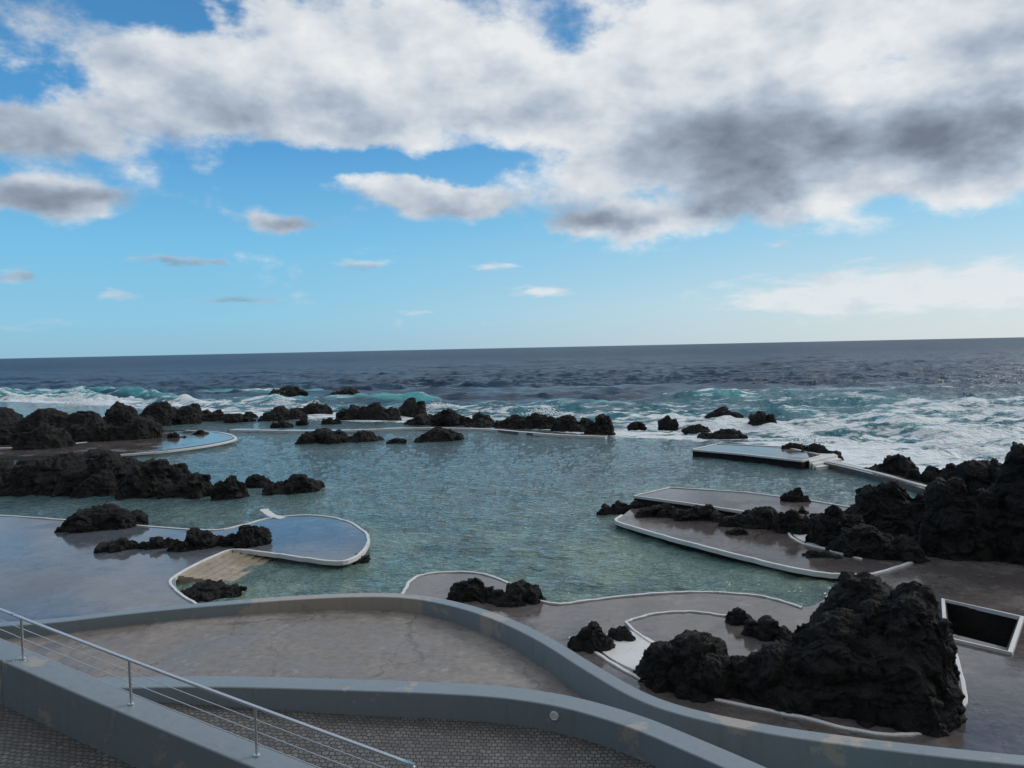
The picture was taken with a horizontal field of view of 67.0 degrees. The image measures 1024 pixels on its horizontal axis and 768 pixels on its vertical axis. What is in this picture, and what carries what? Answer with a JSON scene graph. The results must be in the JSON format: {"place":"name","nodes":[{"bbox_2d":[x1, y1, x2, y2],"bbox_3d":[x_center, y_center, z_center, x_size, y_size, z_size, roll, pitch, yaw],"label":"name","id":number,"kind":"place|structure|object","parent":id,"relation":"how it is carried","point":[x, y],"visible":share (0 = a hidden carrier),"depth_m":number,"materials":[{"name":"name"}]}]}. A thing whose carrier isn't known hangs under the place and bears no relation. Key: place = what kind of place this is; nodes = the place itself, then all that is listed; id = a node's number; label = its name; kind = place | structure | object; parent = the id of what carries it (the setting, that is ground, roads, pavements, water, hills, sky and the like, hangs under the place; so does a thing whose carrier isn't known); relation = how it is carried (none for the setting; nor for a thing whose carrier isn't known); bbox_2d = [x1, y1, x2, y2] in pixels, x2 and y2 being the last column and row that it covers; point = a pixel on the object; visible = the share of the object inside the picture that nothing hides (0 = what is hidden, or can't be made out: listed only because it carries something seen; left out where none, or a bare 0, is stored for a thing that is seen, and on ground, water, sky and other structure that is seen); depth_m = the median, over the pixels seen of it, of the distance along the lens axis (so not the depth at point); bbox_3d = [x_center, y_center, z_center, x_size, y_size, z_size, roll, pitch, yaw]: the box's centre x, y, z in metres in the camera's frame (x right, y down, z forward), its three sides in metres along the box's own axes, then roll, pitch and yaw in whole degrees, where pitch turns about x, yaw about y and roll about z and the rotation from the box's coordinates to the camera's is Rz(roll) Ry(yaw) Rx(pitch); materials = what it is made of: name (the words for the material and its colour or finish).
{"place":"outdoors","nodes":[
{"label":"outdoors","id":0,"kind":"place"},
{"bbox_2d":[0,703,135,767],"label":"cobbled path","id":1,"kind":"structure","parent":0,"point":[26,742],"depth_m":15.45,"materials":[{"name":"grey stone"}]},
{"bbox_2d":[3,610,586,699],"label":"concrete ramp","id":2,"kind":"structure","parent":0,"point":[371,645],"depth_m":21.98,"materials":[{"name":"grey concrete"}]},
{"bbox_2d":[96,676,765,767],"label":"ramp parapet wall","id":3,"kind":"structure","parent":2,"relation":"on","point":[654,743],"depth_m":17.51,"materials":[{"name":"blue paint"}]},
{"bbox_2d":[550,711,558,720],"bbox_3d":[0.925,7.302,17.014,0.200,0.200,0.039,0,3,22],"label":"round wall lamp","id":4,"kind":"object","parent":3,"relation":"attached to","point":[554,715],"visible":1,"depth_m":17.00,"materials":[{"name":"white paint"}]},
{"bbox_2d":[0,593,1023,767],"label":"ramp parapet wall","id":5,"kind":"structure","parent":2,"relation":"on","point":[767,745],"depth_m":18.87,"materials":[{"name":"blue paint"}]},
{"bbox_2d":[152,702,657,767],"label":"cobbled ramp","id":6,"kind":"structure","parent":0,"point":[431,743],"depth_m":16.52,"materials":[{"name":"grey stone"}]},
{"bbox_2d":[0,639,315,767],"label":"railing parapet wall","id":7,"kind":"structure","parent":6,"relation":"on","point":[103,717],"depth_m":15.44,"materials":[{"name":"blue paint"}]},
{"bbox_2d":[0,608,415,767],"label":"steel railing","id":8,"kind":"object","parent":7,"relation":"on","point":[291,720],"visible":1,"depth_m":14.73,"materials":[{"name":"silver metal"}]},
{"bbox_2d":[0,337,1023,606],"bbox_3d":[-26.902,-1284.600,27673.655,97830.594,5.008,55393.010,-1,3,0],"label":"sea","id":9,"kind":"structure","parent":0,"point":[508,507],"depth_m":82.94,"materials":[{"name":"liquid"}]},
{"bbox_2d":[0,449,213,499],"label":"lava rock outcrop","id":10,"kind":"object","parent":9,"relation":"in","point":[94,472],"visible":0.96,"depth_m":55.99,"materials":[{"name":"black stone"}]},
{"bbox_2d":[0,430,233,459],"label":"pool deck","id":11,"kind":"structure","parent":9,"relation":"in","point":[165,443],"depth_m":83.00,"materials":[{"name":"concrete"}]},
{"bbox_2d":[0,407,111,449],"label":"lava rock outcrop","id":12,"kind":"object","parent":11,"relation":"on","point":[47,428],"visible":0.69,"depth_m":88.45,"materials":[{"name":"black stone"}]},
{"bbox_2d":[74,401,164,442],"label":"lava rock outcrop","id":13,"kind":"object","parent":11,"relation":"on","point":[127,422],"visible":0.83,"depth_m":89.30,"materials":[{"name":"black stone"}]},
{"bbox_2d":[167,432,185,437],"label":"lava boulder","id":14,"kind":"object","parent":11,"relation":"on","point":[173,435],"visible":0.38,"depth_m":89.82,"materials":[{"name":"black stone"}]},
{"bbox_2d":[121,430,236,455],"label":"white kerb","id":15,"kind":"structure","parent":11,"relation":"on","point":[185,449],"depth_m":79.71,"materials":[{"name":"paint"}]},
{"bbox_2d":[191,430,208,434],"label":"lava boulder","id":16,"kind":"object","parent":11,"relation":"on","point":[200,432],"visible":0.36,"depth_m":93.53,"materials":[{"name":"black stone"}]},
{"bbox_2d":[0,516,367,621],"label":"pool deck","id":17,"kind":"structure","parent":9,"relation":"in","point":[46,572],"depth_m":36.61,"materials":[{"name":"concrete"}]},
{"bbox_2d":[54,503,148,532],"bbox_3d":[-23.206,7.707,43.929,4.425,1.840,3.009,-1,3,0],"label":"lava boulder","id":18,"kind":"object","parent":17,"relation":"on","point":[109,516],"visible":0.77,"depth_m":43.22,"materials":[{"name":"black stone"}]},
{"bbox_2d":[93,536,172,553],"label":"lava rock outcrop","id":19,"kind":"object","parent":17,"relation":"on","point":[120,544],"visible":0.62,"depth_m":38.62,"materials":[{"name":"black stone"}]},
{"bbox_2d":[0,514,369,565],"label":"white kerb","id":20,"kind":"structure","parent":17,"relation":"on","point":[363,551],"depth_m":37.60,"materials":[{"name":"paint"}]},
{"bbox_2d":[166,527,224,552],"bbox_3d":[-15.815,7.982,38.740,2.877,1.648,1.576,-2,3,-23],"label":"lava boulder","id":21,"kind":"object","parent":17,"relation":"on","point":[196,538],"visible":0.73,"depth_m":38.40,"materials":[{"name":"black stone"}]},
{"bbox_2d":[168,549,243,603],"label":"white kerb","id":22,"kind":"structure","parent":17,"relation":"on","point":[172,586],"depth_m":34.47,"materials":[{"name":"paint"}]},
{"bbox_2d":[180,579,246,601],"bbox_3d":[-12.569,8.654,31.970,3.000,1.046,1.637,-3,3,-31],"label":"lava rock outcrop","id":23,"kind":"object","parent":17,"relation":"on","point":[208,590],"visible":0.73,"depth_m":31.79,"materials":[{"name":"black stone"}]},
{"bbox_2d":[176,552,270,582],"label":"pool steps","id":24,"kind":"structure","parent":17,"relation":"on","point":[227,566],"depth_m":35.47,"materials":[{"name":"stone"}]},
{"bbox_2d":[221,524,272,548],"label":"lava boulder","id":25,"kind":"object","parent":17,"relation":"on","point":[247,536],"visible":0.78,"depth_m":38.81,"materials":[{"name":"black stone"}]},
{"bbox_2d":[260,509,284,518],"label":"white kerb","id":26,"kind":"structure","parent":17,"relation":"on","point":[266,513],"depth_m":46.34,"materials":[{"name":"paint"}]},
{"bbox_2d":[139,401,229,425],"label":"lava rock outcrop","id":27,"kind":"object","parent":9,"relation":"in","point":[165,413],"visible":0.66,"depth_m":110.80,"materials":[{"name":"black stone"}]},
{"bbox_2d":[202,409,255,422],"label":"lava rock outcrop","id":28,"kind":"object","parent":9,"relation":"in","point":[218,415],"visible":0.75,"depth_m":113.57,"materials":[{"name":"black stone"}]},
{"bbox_2d":[210,475,249,500],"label":"lava boulder","id":29,"kind":"object","parent":9,"relation":"in","point":[231,487],"visible":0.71,"depth_m":53.31,"materials":[{"name":"black stone"}]},
{"bbox_2d":[243,411,257,417],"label":"lava boulder","id":30,"kind":"object","parent":9,"relation":"in","point":[251,414],"visible":0.41,"depth_m":120.25,"materials":[{"name":"black stone"}]},
{"bbox_2d":[245,474,273,487],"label":"lava boulder","id":31,"kind":"object","parent":9,"relation":"in","point":[256,481],"visible":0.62,"depth_m":57.68,"materials":[{"name":"black stone"}]},
{"bbox_2d":[270,420,294,427],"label":"lava boulder","id":32,"kind":"object","parent":9,"relation":"in","point":[281,424],"visible":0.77,"depth_m":103.02,"materials":[{"name":"black stone"}]},
{"bbox_2d":[262,474,324,495],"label":"lava boulder","id":33,"kind":"object","parent":9,"relation":"in","point":[296,483],"visible":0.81,"depth_m":55.38,"materials":[{"name":"black stone"}]},
{"bbox_2d":[257,403,332,420],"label":"lava rock outcrop","id":34,"kind":"object","parent":9,"relation":"in","point":[277,413],"visible":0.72,"depth_m":115.44,"materials":[{"name":"black stone"}]},
{"bbox_2d":[295,417,308,425],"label":"lava boulder","id":35,"kind":"object","parent":9,"relation":"in","point":[302,421],"visible":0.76,"depth_m":105.98,"materials":[{"name":"black stone"}]},
{"bbox_2d":[268,386,359,396],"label":"lava rock outcrop","id":36,"kind":"object","parent":9,"relation":"in","point":[289,391],"visible":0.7,"depth_m":179.82,"materials":[{"name":"black stone"}]},
{"bbox_2d":[321,417,341,424],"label":"lava boulder","id":37,"kind":"object","parent":9,"relation":"in","point":[329,420],"visible":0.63,"depth_m":106.59,"materials":[{"name":"black stone"}]},
{"bbox_2d":[295,428,383,443],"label":"lava rock outcrop","id":38,"kind":"object","parent":9,"relation":"in","point":[325,436],"visible":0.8,"depth_m":84.90,"materials":[{"name":"black stone"}]},
{"bbox_2d":[353,553,370,564],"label":"lava boulder","id":39,"kind":"object","parent":9,"relation":"in","point":[365,559],"visible":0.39,"depth_m":36.68,"materials":[{"name":"black stone"}]},
{"bbox_2d":[335,402,401,420],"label":"lava rock outcrop","id":40,"kind":"object","parent":9,"relation":"in","point":[375,411],"visible":0.84,"depth_m":112.75,"materials":[{"name":"black stone"}]},
{"bbox_2d":[386,438,406,443],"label":"lava boulder","id":41,"kind":"object","parent":9,"relation":"in","point":[399,440],"visible":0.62,"depth_m":82.87,"materials":[{"name":"black stone"}]},
{"bbox_2d":[399,397,426,417],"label":"lava boulder","id":42,"kind":"object","parent":9,"relation":"in","point":[411,407],"visible":0.86,"depth_m":117.47,"materials":[{"name":"black stone"}]},
{"bbox_2d":[228,426,607,436],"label":"seawall","id":43,"kind":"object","parent":9,"relation":"in","point":[510,432],"visible":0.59,"depth_m":95.36,"materials":[{"name":"concrete"}]},
{"bbox_2d":[229,427,606,438],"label":"white kerb","id":44,"kind":"structure","parent":43,"relation":"on","point":[430,428],"depth_m":95.26,"materials":[{"name":"paint"}]},
{"bbox_2d":[413,426,464,441],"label":"lava boulder","id":45,"kind":"object","parent":9,"relation":"in","point":[438,434],"visible":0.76,"depth_m":84.20,"materials":[{"name":"black stone"}]},
{"bbox_2d":[53,386,835,443],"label":"sea spray","id":46,"kind":"object","parent":9,"relation":"on","point":[434,405],"visible":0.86,"depth_m":131.85,"materials":[{"name":"white liquid"}]},
{"bbox_2d":[404,408,494,426],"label":"lava rock outcrop","id":47,"kind":"object","parent":9,"relation":"in","point":[449,417],"visible":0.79,"depth_m":101.14,"materials":[{"name":"black stone"}]},
{"bbox_2d":[491,412,554,429],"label":"lava rock outcrop","id":48,"kind":"object","parent":9,"relation":"in","point":[536,420],"visible":0.7,"depth_m":95.60,"materials":[{"name":"black stone"}]},
{"bbox_2d":[550,414,615,435],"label":"lava rock outcrop","id":49,"kind":"object","parent":9,"relation":"in","point":[602,424],"visible":0.77,"depth_m":90.66,"materials":[{"name":"black stone"}]},
{"bbox_2d":[627,421,646,430],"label":"lava boulder","id":50,"kind":"object","parent":9,"relation":"in","point":[637,425],"visible":1,"depth_m":93.59,"materials":[{"name":"black stone"}]},
{"bbox_2d":[657,415,678,430],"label":"lava boulder","id":51,"kind":"object","parent":9,"relation":"in","point":[666,423],"visible":0.98,"depth_m":92.89,"materials":[{"name":"black stone"}]},
{"bbox_2d":[404,556,1023,754],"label":"pool deck","id":52,"kind":"structure","parent":9,"relation":"in","point":[994,706],"depth_m":26.81,"materials":[{"name":"concrete"}]},
{"bbox_2d":[446,577,545,607],"bbox_3d":[-0.692,8.183,29.703,4.118,1.416,1.660,-1,3,9],"label":"lava rock outcrop","id":53,"kind":"object","parent":52,"relation":"on","point":[521,592],"visible":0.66,"depth_m":29.49,"materials":[{"name":"black stone"}]},
{"bbox_2d":[567,621,615,653],"bbox_3d":[2.548,8.241,24.741,1.561,1.254,0.958,-1,3,0],"label":"lava boulder","id":54,"kind":"object","parent":52,"relation":"on","point":[591,637],"visible":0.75,"depth_m":24.62,"materials":[{"name":"black stone"}]},
{"bbox_2d":[400,571,802,608],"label":"white kerb","id":55,"kind":"structure","parent":52,"relation":"on","point":[586,600],"depth_m":29.94,"materials":[{"name":"paint"}]},
{"bbox_2d":[607,625,635,641],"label":"lava boulder","id":56,"kind":"object","parent":52,"relation":"on","point":[621,633],"visible":0.63,"depth_m":25.39,"materials":[{"name":"black stone"}]},
{"bbox_2d":[602,631,654,669],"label":"white painted floor","id":57,"kind":"structure","parent":52,"relation":"on","point":[627,654],"depth_m":24.44,"materials":[{"name":"paint"}]},
{"bbox_2d":[624,621,651,642],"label":"white kerb","id":58,"kind":"structure","parent":52,"relation":"on","point":[635,631],"depth_m":25.95,"materials":[{"name":"paint"}]},
{"bbox_2d":[626,610,725,621],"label":"white kerb","id":59,"kind":"structure","parent":52,"relation":"on","point":[664,612],"depth_m":27.75,"materials":[{"name":"paint"}]},
{"bbox_2d":[725,607,792,641],"bbox_3d":[8.149,8.139,25.887,1.245,1.130,2.707,-3,3,-28],"label":"lava rock outcrop","id":60,"kind":"object","parent":52,"relation":"on","point":[765,628],"visible":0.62,"depth_m":25.33,"materials":[{"name":"black stone"}]},
{"bbox_2d":[568,637,967,736],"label":"white kerb","id":61,"kind":"structure","parent":52,"relation":"on","point":[906,734],"depth_m":20.28,"materials":[{"name":"paint"}]},
{"bbox_2d":[633,571,967,737],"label":"lava crag","id":62,"kind":"structure","parent":52,"relation":"on","point":[865,649],"depth_m":20.23,"materials":[{"name":"black stone"}]},
{"bbox_2d":[941,598,1023,654],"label":"pit kerb","id":63,"kind":"structure","parent":52,"relation":"on","point":[1010,651],"depth_m":26.07,"materials":[{"name":"white paint"}]},
{"bbox_2d":[681,424,747,439],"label":"lava rock outcrop","id":64,"kind":"object","parent":9,"relation":"on","point":[726,434],"visible":0.77,"depth_m":81.73,"materials":[{"name":"black stone"}]},
{"bbox_2d":[704,406,743,418],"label":"lava boulder","id":65,"kind":"object","parent":9,"relation":"in","point":[721,411],"visible":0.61,"depth_m":104.43,"materials":[{"name":"black stone"}]},
{"bbox_2d":[693,444,817,468],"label":"concrete pier","id":66,"kind":"structure","parent":9,"relation":"in","point":[780,452],"depth_m":65.99,"materials":[{"name":"grey concrete"}]},
{"bbox_2d":[691,443,824,461],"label":"white kerb","id":67,"kind":"structure","parent":66,"relation":"on","point":[769,457],"depth_m":65.38,"materials":[{"name":"paint"}]},
{"bbox_2d":[808,453,837,468],"bbox_3d":[25.633,6.215,64.089,2.608,0.600,7.388,0,3,15],"label":"pier step","id":68,"kind":"object","parent":66,"relation":"on","point":[826,457],"visible":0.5,"depth_m":62.51,"materials":[{"name":"white paint"}]},
{"bbox_2d":[616,508,905,581],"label":"bathing platform","id":69,"kind":"structure","parent":9,"relation":"in","point":[772,546],"depth_m":36.92,"materials":[{"name":"concrete"}]},
{"bbox_2d":[596,500,645,515],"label":"lava rock outcrop","id":70,"kind":"object","parent":69,"relation":"on","point":[617,508],"visible":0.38,"depth_m":45.89,"materials":[{"name":"black stone"}]},
{"bbox_2d":[634,502,778,528],"bbox_3d":[10.791,7.198,41.946,8.671,1.658,2.097,1,3,33],"label":"lava rock outcrop","id":71,"kind":"object","parent":69,"relation":"on","point":[763,517],"visible":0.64,"depth_m":41.93,"materials":[{"name":"black stone"}]},
{"bbox_2d":[634,488,847,515],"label":"bathing platform","id":72,"kind":"structure","parent":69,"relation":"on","point":[737,500],"depth_m":44.66,"materials":[{"name":"concrete"}]},
{"bbox_2d":[633,487,849,518],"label":"white kerb","id":73,"kind":"structure","parent":72,"relation":"on","point":[686,503],"depth_m":45.08,"materials":[{"name":"paint"}]},
{"bbox_2d":[614,515,913,578],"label":"white kerb","id":74,"kind":"structure","parent":69,"relation":"on","point":[744,557],"depth_m":34.68,"materials":[{"name":"paint"}]},
{"bbox_2d":[780,487,810,502],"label":"lava boulder","id":75,"kind":"object","parent":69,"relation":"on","point":[794,495],"visible":0.39,"depth_m":43.81,"materials":[{"name":"black stone"}]},
{"bbox_2d":[793,534,818,545],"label":"white painted floor","id":76,"kind":"structure","parent":69,"relation":"on","point":[801,537],"depth_m":37.98,"materials":[{"name":"paint"}]},
{"bbox_2d":[802,550,841,559],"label":"lava boulder","id":77,"kind":"object","parent":69,"relation":"on","point":[814,554],"visible":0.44,"depth_m":34.48,"materials":[{"name":"black stone"}]},
{"bbox_2d":[788,532,862,559],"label":"white kerb","id":78,"kind":"structure","parent":69,"relation":"on","point":[797,540],"depth_m":36.20,"materials":[{"name":"paint"}]},
{"bbox_2d":[725,504,930,563],"bbox_3d":[14.506,6.924,36.800,5.738,2.471,8.654,-2,3,-17],"label":"lava rock outcrop","id":79,"kind":"object","parent":69,"relation":"on","point":[832,527],"visible":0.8,"depth_m":35.46,"materials":[{"name":"black stone"}]},
{"bbox_2d":[748,410,776,425],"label":"lava boulder","id":80,"kind":"object","parent":9,"relation":"in","point":[759,418],"visible":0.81,"depth_m":94.95,"materials":[{"name":"black stone"}]},
{"bbox_2d":[781,442,844,460],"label":"lava rock outcrop","id":81,"kind":"object","parent":9,"relation":"in","point":[816,448],"visible":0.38,"depth_m":65.51,"materials":[{"name":"black stone"}]},
{"bbox_2d":[812,458,841,468],"bbox_3d":[25.419,6.422,62.983,2.753,0.600,5.811,-1,3,10],"label":"pier step","id":82,"kind":"object","parent":9,"relation":"in","point":[822,462],"visible":0.29,"depth_m":61.34,"materials":[{"name":"white paint"}]},
{"bbox_2d":[815,461,843,469],"bbox_3d":[25.165,6.622,62.017,3.027,0.600,4.189,-1,3,0],"label":"pier step","id":83,"kind":"object","parent":9,"relation":"in","point":[822,467],"visible":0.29,"depth_m":60.38,"materials":[{"name":"white paint"}]},
{"bbox_2d":[824,461,927,492],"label":"seawall walkway","id":84,"kind":"structure","parent":9,"relation":"in","point":[912,487],"depth_m":55.38,"materials":[{"name":"concrete"}]},
{"bbox_2d":[822,460,925,486],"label":"white kerb","id":85,"kind":"structure","parent":84,"relation":"on","point":[876,473],"depth_m":55.69,"materials":[{"name":"paint"}]},
{"bbox_2d":[825,459,926,485],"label":"white kerb","id":86,"kind":"structure","parent":84,"relation":"on","point":[868,469],"depth_m":57.30,"materials":[{"name":"paint"}]},
{"bbox_2d":[864,453,918,477],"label":"lava rock outcrop","id":87,"kind":"object","parent":9,"relation":"in","point":[898,464],"visible":0.51,"depth_m":56.22,"materials":[{"name":"black stone"}]},
{"bbox_2d":[905,463,957,483],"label":"lava rock outcrop","id":88,"kind":"object","parent":9,"relation":"in","point":[929,474],"visible":0.4,"depth_m":52.63,"materials":[{"name":"black stone"}]},
{"bbox_2d":[843,441,1023,564],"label":"lava rock outcrop","id":89,"kind":"object","parent":9,"relation":"in","point":[972,510],"visible":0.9,"depth_m":34.21,"materials":[{"name":"black stone"}]},
{"bbox_2d":[0,0,1023,358],"label":"sky","id":90,"kind":"structure","parent":0,"point":[178,177],"materials":[{"name":"blue"}]},
{"bbox_2d":[955,634,1006,647],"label":"pit floor","id":91,"kind":"structure","parent":0,"point":[983,641],"depth_m":27.43,"materials":[{"name":"black"}]},
{"bbox_2d":[946,603,1017,646],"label":"pit wall","id":92,"kind":"structure","parent":91,"relation":"on","point":[981,625],"depth_m":27.55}
]}

